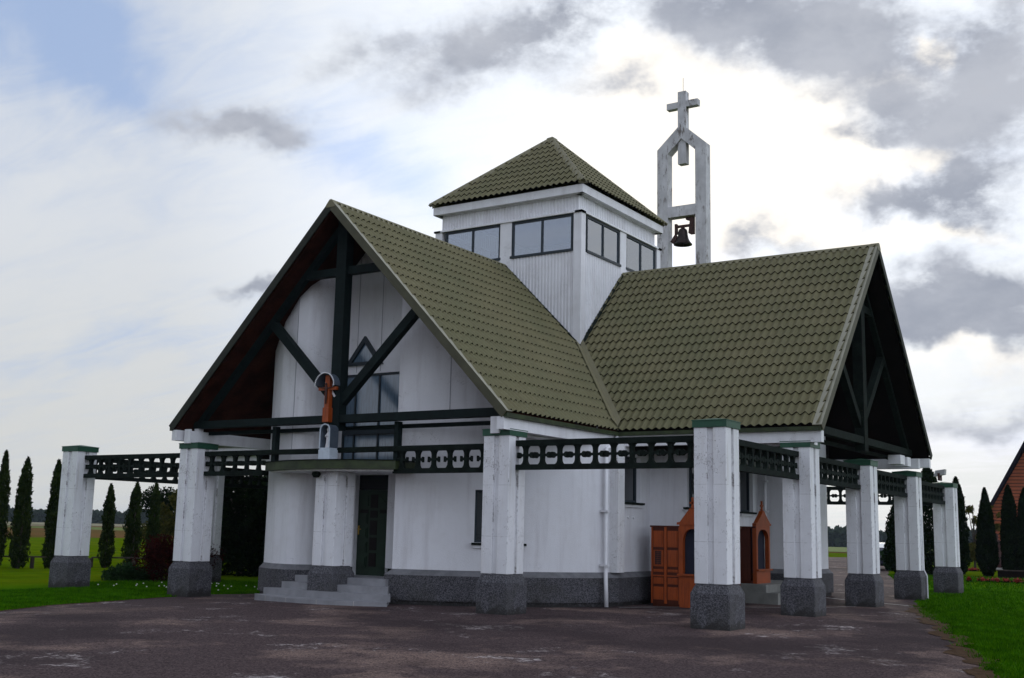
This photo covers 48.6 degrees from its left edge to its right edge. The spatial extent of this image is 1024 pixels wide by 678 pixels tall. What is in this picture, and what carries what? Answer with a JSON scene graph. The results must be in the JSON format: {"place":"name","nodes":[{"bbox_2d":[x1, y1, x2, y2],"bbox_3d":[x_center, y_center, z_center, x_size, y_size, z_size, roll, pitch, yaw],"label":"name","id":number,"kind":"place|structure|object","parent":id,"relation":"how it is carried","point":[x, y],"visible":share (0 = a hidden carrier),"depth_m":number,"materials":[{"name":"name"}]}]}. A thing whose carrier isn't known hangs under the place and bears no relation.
{"place":"outdoors","nodes":[
{"label":"outdoors","id":0,"kind":"place"},
{"bbox_2d":[6,521,145,526],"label":"field","id":1,"kind":"structure","parent":0,"point":[92,524],"depth_m":344.55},
{"bbox_2d":[7,504,160,524],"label":"forest","id":2,"kind":"object","parent":1,"relation":"on","point":[40,515],"visible":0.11,"depth_m":437.36,"materials":[{"name":"green plant"}]},
{"bbox_2d":[307,471,354,591],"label":"pillar","id":3,"kind":"structure","parent":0,"point":[330,570],"depth_m":24.23,"materials":[{"name":"white concrete"}]},
{"bbox_2d":[4,524,846,552],"bbox_3d":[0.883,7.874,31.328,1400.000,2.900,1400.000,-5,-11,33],"label":"field","id":4,"kind":"structure","parent":0,"point":[37,532],"depth_m":141.35,"materials":[{"name":"green plant"}]},
{"bbox_2d":[8,526,846,551],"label":"field","id":5,"kind":"structure","parent":0,"point":[837,549],"depth_m":202.77,"materials":[{"name":"green plant"}]},
{"bbox_2d":[828,525,976,546],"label":"forest","id":6,"kind":"object","parent":5,"relation":"on","point":[837,535],"visible":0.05,"depth_m":399.17,"materials":[{"name":"green plant"}]},
{"bbox_2d":[0,557,980,677],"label":"pavement","id":7,"kind":"structure","parent":0,"point":[230,636],"depth_m":16.13,"materials":[{"name":"grey asphalt"}]},
{"bbox_2d":[0,597,161,610],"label":"soil edge","id":8,"kind":"object","parent":7,"relation":"on","point":[78,603],"visible":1,"depth_m":23.24,"materials":[{"name":"brown soil"}]},
{"bbox_2d":[167,442,217,596],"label":"pillar","id":9,"kind":"structure","parent":7,"relation":"on","point":[190,572],"depth_m":26.61,"materials":[{"name":"white paint"}]},
{"bbox_2d":[203,448,319,475],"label":"lattice beam","id":10,"kind":"structure","parent":9,"relation":"attached to","point":[223,463],"depth_m":26.16,"materials":[{"name":"black wood"}]},
{"bbox_2d":[476,428,527,614],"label":"pillar","id":11,"kind":"structure","parent":7,"relation":"on","point":[501,585],"depth_m":21.90,"materials":[{"name":"paint"}]},
{"bbox_2d":[337,444,483,473],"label":"lattice beam","id":12,"kind":"structure","parent":11,"relation":"attached to","point":[450,449],"depth_m":23.24,"materials":[{"name":"black wood"}]},
{"bbox_2d":[515,435,693,469],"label":"lattice beam","id":13,"kind":"structure","parent":11,"relation":"attached to","point":[613,443],"depth_m":21.05,"materials":[{"name":"black wood"}]},
{"bbox_2d":[169,137,932,606],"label":"church","id":14,"kind":"structure","parent":7,"relation":"on","point":[537,291],"depth_m":26.08,"materials":[{"name":"paint"}]},
{"bbox_2d":[314,372,339,422],"bbox_3d":[-4.027,1.276,24.788,0.576,1.088,0.288,-5,-11,33],"label":"statue","id":15,"kind":"object","parent":14,"relation":"attached to","point":[329,380],"visible":1,"depth_m":24.75,"materials":[{"name":"brown wood"}]},
{"bbox_2d":[318,424,338,458],"bbox_3d":[-3.951,2.221,24.454,0.320,0.776,0.293,-5,-11,33],"label":"shrine","id":16,"kind":"object","parent":14,"relation":"on","point":[331,452],"visible":0.97,"depth_m":24.38,"materials":[{"name":"blue paint"}]},
{"bbox_2d":[325,427,328,447],"bbox_3d":[-3.955,2.122,24.452,0.150,0.450,0.131,-5,-11,33],"label":"statuette","id":17,"kind":"object","parent":16,"relation":"on","point":[327,438],"visible":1,"depth_m":24.41,"materials":[{"name":"white paint"}]},
{"bbox_2d":[348,336,382,366],"bbox_3d":[-3.409,0.269,26.296,1.100,0.680,0.070,-5,-11,33],"label":"window","id":18,"kind":"structure","parent":14,"relation":"in","point":[365,350],"depth_m":26.32,"materials":[{"name":"clear glass"}]},
{"bbox_2d":[341,372,399,458],"bbox_3d":[-3.037,1.795,25.854,2.140,2.060,0.095,-5,-11,33],"label":"window","id":19,"kind":"structure","parent":14,"relation":"in","point":[380,394],"depth_m":25.97,"materials":[{"name":"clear glass"}]},
{"bbox_2d":[355,475,390,575],"bbox_3d":[-3.102,4.161,25.575,0.972,2.300,0.134,-5,-11,31],"label":"door","id":20,"kind":"structure","parent":14,"relation":"in","point":[373,491],"depth_m":25.59,"materials":[{"name":"black paint"}]},
{"bbox_2d":[449,238,481,254],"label":"window","id":21,"kind":"structure","parent":14,"relation":"in","point":[452,241],"depth_m":33.45,"materials":[{"name":"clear glass"}]},
{"bbox_2d":[445,224,500,260],"bbox_3d":[-1.099,-2.590,31.696,1.940,1.028,0.110,-5,-11,33],"label":"window","id":22,"kind":"structure","parent":14,"relation":"in","point":[472,230],"depth_m":31.71,"materials":[{"name":"black metal"}]},
{"bbox_2d":[490,253,497,258],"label":"window","id":23,"kind":"structure","parent":14,"relation":"in","point":[492,256],"depth_m":34.73,"materials":[{"name":"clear glass"}]},
{"bbox_2d":[471,490,526,548],"bbox_3d":[-0.271,3.806,23.965,1.031,1.210,0.897,-5,-11,33],"label":"window","id":24,"kind":"structure","parent":14,"relation":"in","point":[478,493],"depth_m":24.02,"materials":[{"name":"black glass"}]},
{"bbox_2d":[510,213,573,258],"bbox_3d":[0.808,-2.753,30.475,1.980,1.028,0.110,-5,-11,33],"label":"window","id":25,"kind":"structure","parent":14,"relation":"in","point":[571,215],"depth_m":30.47,"materials":[{"name":"grey glass"}]},
{"bbox_2d":[585,215,620,266],"bbox_3d":[2.480,-2.651,30.860,0.110,1.028,1.940,-5,-11,33],"label":"window","id":26,"kind":"structure","parent":14,"relation":"in","point":[602,240],"depth_m":30.84,"materials":[{"name":"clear glass"}]},
{"bbox_2d":[625,457,644,507],"bbox_3d":[2.681,3.236,25.711,0.251,1.140,0.990,-5,-11,33],"label":"window","id":27,"kind":"structure","parent":14,"relation":"in","point":[630,474],"depth_m":25.86,"materials":[{"name":"black glass"}]},
{"bbox_2d":[626,235,655,271],"bbox_3d":[3.711,-2.309,32.736,0.110,1.028,1.980,-5,-11,33],"label":"window","id":28,"kind":"structure","parent":14,"relation":"in","point":[640,256],"depth_m":32.68,"materials":[{"name":"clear glass"}]},
{"bbox_2d":[683,468,693,511],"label":"window","id":29,"kind":"structure","parent":14,"relation":"in","point":[691,470],"depth_m":26.00,"materials":[{"name":"black glass"}]},
{"bbox_2d":[740,465,756,515],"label":"window","id":30,"kind":"structure","parent":14,"relation":"in","point":[744,477],"depth_m":30.07,"materials":[{"name":"black glass"}]},
{"bbox_2d":[740,501,772,583],"bbox_3d":[5.889,4.981,27.894,0.720,1.980,1.020,-5,-11,33],"label":"confessional","id":31,"kind":"object","parent":14,"relation":"on","point":[755,567],"visible":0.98,"depth_m":27.51,"materials":[{"name":"brown wood"}]},
{"bbox_2d":[657,91,710,267],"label":"belfry","id":32,"kind":"object","parent":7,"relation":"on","point":[681,138],"visible":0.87,"depth_m":41.63,"materials":[{"name":"white concrete"}]},
{"bbox_2d":[670,216,694,246],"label":"bell","id":33,"kind":"object","parent":32,"relation":"hanging from","point":[681,239],"visible":1,"depth_m":41.31,"materials":[{"name":"brown metal"}]},
{"bbox_2d":[650,497,740,607],"bbox_3d":[4.048,4.717,25.121,1.860,2.380,0.820,-5,-11,33],"label":"confessional","id":34,"kind":"object","parent":7,"relation":"on","point":[672,568],"visible":0.57,"depth_m":25.00,"materials":[{"name":"brown wood"}]},
{"bbox_2d":[690,418,744,630],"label":"pillar","id":35,"kind":"structure","parent":7,"relation":"on","point":[717,597],"depth_m":19.51,"materials":[{"name":"white paint"}]},
{"bbox_2d":[739,439,798,478],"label":"lattice beam","id":36,"kind":"structure","parent":35,"relation":"attached to","point":[766,451],"depth_m":21.92,"materials":[{"name":"black wood"}]},
{"bbox_2d":[779,440,825,616],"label":"pillar","id":37,"kind":"structure","parent":7,"relation":"on","point":[802,589],"depth_m":23.16,"materials":[{"name":"stone"}]},
{"bbox_2d":[843,459,883,606],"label":"pillar","id":38,"kind":"structure","parent":7,"relation":"on","point":[864,584],"depth_m":26.77,"materials":[{"name":"white concrete"}]},
{"bbox_2d":[819,457,860,488],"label":"lattice beam","id":39,"kind":"structure","parent":38,"relation":"attached to","point":[836,473],"depth_m":25.65,"materials":[{"name":"wood"}]},
{"bbox_2d":[877,470,907,496],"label":"lattice beam","id":40,"kind":"structure","parent":38,"relation":"attached to","point":[891,484],"depth_m":29.35,"materials":[{"name":"wood"}]},
{"bbox_2d":[892,470,926,599],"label":"pillar","id":41,"kind":"structure","parent":7,"relation":"on","point":[910,579],"depth_m":30.37,"materials":[{"name":"white concrete"}]},
{"bbox_2d":[921,516,928,598],"bbox_3d":[11.078,5.862,30.450,0.112,2.180,0.032,-5,-11,33],"label":"cable","id":42,"kind":"object","parent":41,"relation":"attached to","point":[923,555],"visible":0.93,"depth_m":30.48,"materials":[{"name":"white paint"}]},
{"bbox_2d":[921,481,944,503],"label":"lattice beam","id":43,"kind":"structure","parent":41,"relation":"attached to","point":[932,493],"depth_m":33.07,"materials":[{"name":"black wood"}]},
{"bbox_2d":[906,604,1004,677],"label":"soil edge","id":44,"kind":"object","parent":7,"relation":"on","point":[958,650],"visible":0.77,"depth_m":16.69,"materials":[{"name":"brown soil"}]},
{"bbox_2d":[0,537,1023,677],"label":"lawn","id":45,"kind":"structure","parent":0,"point":[35,577],"depth_m":39.20,"materials":[{"name":"green plant"}]},
{"bbox_2d":[0,449,10,565],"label":"thuja tree","id":46,"kind":"object","parent":45,"relation":"on","point":[5,488],"visible":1,"depth_m":39.71,"materials":[{"name":"green plant"}]},
{"bbox_2d":[7,455,33,568],"bbox_3d":[-17.170,6.118,39.837,1.078,4.036,0.845,-5,-11,33],"label":"thuja tree","id":47,"kind":"object","parent":45,"relation":"on","point":[19,549],"visible":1,"depth_m":39.61,"materials":[{"name":"green plant"}]},
{"bbox_2d":[2,555,53,567],"bbox_3d":[-18.265,7.806,39.551,5.941,0.525,0.141,3,-10,-10],"label":"rail","id":48,"kind":"object","parent":45,"relation":"on","point":[32,558],"visible":0.27,"depth_m":39.80,"materials":[{"name":"brown wood"}]},
{"bbox_2d":[41,459,61,568],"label":"thuja tree","id":49,"kind":"object","parent":45,"relation":"on","point":[48,548],"visible":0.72,"depth_m":40.13,"materials":[{"name":"green plant"}]},
{"bbox_2d":[48,445,98,587],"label":"pillar","id":50,"kind":"structure","parent":45,"relation":"on","point":[70,564],"depth_m":29.01,"materials":[{"name":"white paint"}]},
{"bbox_2d":[83,453,179,477],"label":"lattice beam","id":51,"kind":"structure","parent":50,"relation":"attached to","point":[172,465],"depth_m":28.26,"materials":[{"name":"black wood"}]},
{"bbox_2d":[95,459,178,483],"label":"lattice beam","id":52,"kind":"structure","parent":50,"relation":"attached to","point":[155,480],"depth_m":30.94,"materials":[{"name":"black wood"}]},
{"bbox_2d":[96,483,116,567],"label":"thuja tree","id":53,"kind":"object","parent":45,"relation":"on","point":[107,533],"visible":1,"depth_m":41.64,"materials":[{"name":"green plant"}]},
{"bbox_2d":[89,557,141,566],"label":"rail","id":54,"kind":"object","parent":45,"relation":"on","point":[91,560],"visible":0.29,"depth_m":42.13,"materials":[{"name":"brown wood"}]},
{"bbox_2d":[120,482,143,564],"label":"thuja tree","id":55,"kind":"object","parent":45,"relation":"on","point":[133,532],"visible":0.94,"depth_m":43.22,"materials":[{"name":"green plant"}]},
{"bbox_2d":[101,561,164,581],"bbox_3d":[-11.007,6.767,32.917,1.800,0.626,1.235,-5,-11,33],"label":"juniper bush","id":56,"kind":"object","parent":45,"relation":"on","point":[128,571],"visible":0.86,"depth_m":32.62,"materials":[{"name":"green plant"}]},
{"bbox_2d":[130,533,173,581],"bbox_3d":[-10.030,6.353,32.835,1.772,1.458,2.141,-5,-11,33],"label":"barberry bush","id":57,"kind":"object","parent":45,"relation":"on","point":[157,554],"visible":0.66,"depth_m":32.45,"materials":[{"name":"red plant"}]},
{"bbox_2d":[145,483,161,552],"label":"thuja tree","id":58,"kind":"object","parent":45,"relation":"on","point":[154,526],"visible":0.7,"depth_m":46.80,"materials":[{"name":"green plant"}]},
{"bbox_2d":[136,485,175,544],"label":"leafy tree","id":59,"kind":"object","parent":45,"relation":"on","point":[146,496],"visible":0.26,"depth_m":54.83,"materials":[{"name":"green plant"}]},
{"bbox_2d":[140,489,177,540],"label":"leafy tree","id":60,"kind":"object","parent":45,"relation":"on","point":[167,527],"visible":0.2,"depth_m":51.23,"materials":[{"name":"green plant"}]},
{"bbox_2d":[167,539,225,565],"bbox_3d":[-9.107,6.384,32.821,1.621,1.431,1.522,-1,-10,10],"label":"barberry bush","id":61,"kind":"object","parent":45,"relation":"on","point":[216,554],"visible":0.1,"depth_m":32.61,"materials":[{"name":"red plant"}]},
{"bbox_2d":[208,466,224,582],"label":"pillar","id":62,"kind":"structure","parent":45,"relation":"on","point":[217,518],"depth_m":32.82,"materials":[{"name":"paint"}]},
{"bbox_2d":[224,467,268,488],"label":"lattice beam","id":63,"kind":"structure","parent":62,"relation":"attached to","point":[259,479],"depth_m":34.26,"materials":[{"name":"black wood"}]},
{"bbox_2d":[220,476,266,576],"bbox_3d":[-9.185,6.309,38.894,3.846,3.680,4.735,-5,-11,33],"label":"yew tree","id":64,"kind":"object","parent":45,"relation":"on","point":[243,524],"visible":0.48,"depth_m":37.45,"materials":[{"name":"green plant"}]},
{"bbox_2d":[247,475,267,569],"bbox_3d":[-7.765,6.362,39.248,4.217,3.756,3.616,-1,-10,14],"label":"yew tree","id":65,"kind":"object","parent":45,"relation":"on","point":[260,491],"visible":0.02,"depth_m":38.12,"materials":[{"name":"green plant"}]},
{"bbox_2d":[0,573,1023,677],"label":"grass","id":66,"kind":"structure","parent":45,"relation":"on","point":[986,625],"depth_m":25.18,"materials":[{"name":"green plant"}]},
{"bbox_2d":[880,549,892,570],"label":"leafy shrub","id":67,"kind":"object","parent":45,"relation":"on","point":[886,566],"visible":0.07,"depth_m":55.99,"materials":[{"name":"green plant"}]},
{"bbox_2d":[881,497,925,572],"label":"cypress tree","id":68,"kind":"object","parent":45,"relation":"on","point":[889,551],"visible":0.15,"depth_m":50.21,"materials":[{"name":"green plant"}]},
{"bbox_2d":[921,468,938,574],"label":"cypress tree","id":69,"kind":"object","parent":45,"relation":"on","point":[928,526],"visible":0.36,"depth_m":51.21,"materials":[{"name":"green plant"}]},
{"bbox_2d":[933,482,963,593],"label":"pillar","id":70,"kind":"structure","parent":45,"relation":"on","point":[947,575],"depth_m":34.04,"materials":[{"name":"white paint"}]},
{"bbox_2d":[827,487,932,504],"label":"lattice beam","id":71,"kind":"structure","parent":70,"relation":"attached to","point":[840,501],"depth_m":36.16,"materials":[{"name":"black wood"}]},
{"bbox_2d":[933,469,945,480],"bbox_3d":[13.038,4.143,34.565,0.340,0.340,0.320,-5,-11,33],"label":"floodlight","id":72,"kind":"object","parent":70,"relation":"on","point":[940,473],"visible":1,"depth_m":34.47,"materials":[{"name":"metal"}]},
{"bbox_2d":[952,476,971,573],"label":"cypress tree","id":73,"kind":"object","parent":45,"relation":"on","point":[965,558],"visible":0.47,"depth_m":53.16,"materials":[{"name":"green plant"}]},
{"bbox_2d":[968,567,979,570],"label":"flower clump","id":74,"kind":"object","parent":45,"relation":"on","point":[973,569],"visible":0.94,"depth_m":58.89,"materials":[{"name":"red plant"}]},
{"bbox_2d":[976,576,988,581],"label":"flower clump","id":75,"kind":"object","parent":45,"relation":"on","point":[982,579],"visible":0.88,"depth_m":43.84,"materials":[{"name":"red plant"}]},
{"bbox_2d":[965,505,1000,568],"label":"leafy tree","id":76,"kind":"object","parent":45,"relation":"on","point":[972,545],"visible":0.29,"depth_m":59.66,"materials":[{"name":"green plant"}]},
{"bbox_2d":[975,487,999,575],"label":"cypress tree","id":77,"kind":"object","parent":45,"relation":"on","point":[987,555],"visible":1,"depth_m":51.20,"materials":[{"name":"green plant"}]},
{"bbox_2d":[988,577,1001,582],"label":"flower clump","id":78,"kind":"object","parent":45,"relation":"on","point":[997,580],"visible":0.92,"depth_m":43.54,"materials":[{"name":"red plant"}]},
{"bbox_2d":[996,534,1002,569],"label":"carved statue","id":79,"kind":"object","parent":45,"relation":"on","point":[998,567],"visible":0.22,"depth_m":63.78,"materials":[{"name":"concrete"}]},
{"bbox_2d":[990,442,1023,552],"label":"house","id":80,"kind":"structure","parent":45,"relation":"on","point":[1013,478],"depth_m":66.14,"materials":[{"name":"red brick"}]},
{"bbox_2d":[1002,578,1011,582],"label":"flower clump","id":81,"kind":"object","parent":45,"relation":"on","point":[1006,580],"visible":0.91,"depth_m":43.28,"materials":[{"name":"red plant"}]},
{"bbox_2d":[996,570,1023,577],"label":"planter","id":82,"kind":"object","parent":45,"relation":"on","point":[1011,573],"visible":0.94,"depth_m":49.23,"materials":[{"name":"grey stone"}]},
{"bbox_2d":[999,484,1021,569],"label":"cypress tree","id":83,"kind":"object","parent":45,"relation":"on","point":[1007,533],"visible":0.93,"depth_m":50.32,"materials":[{"name":"green plant"}]},
{"bbox_2d":[1012,578,1023,583],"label":"flower clump","id":84,"kind":"object","parent":45,"relation":"on","point":[1015,580],"visible":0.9,"depth_m":43.05,"materials":[{"name":"red plant"}]},
{"bbox_2d":[1015,487,1023,569],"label":"cypress tree","id":85,"kind":"object","parent":45,"relation":"on","point":[1019,536],"visible":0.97,"depth_m":49.88,"materials":[{"name":"green plant"}]},
{"bbox_2d":[0,0,1023,531],"label":"sky","id":86,"kind":"structure","parent":0,"point":[162,162],"materials":[{"name":"white"}]},
{"bbox_2d":[879,542,887,569],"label":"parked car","id":87,"kind":"object","parent":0,"point":[881,545],"visible":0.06,"depth_m":57.43,"materials":[{"name":"white paint"}]}
]}

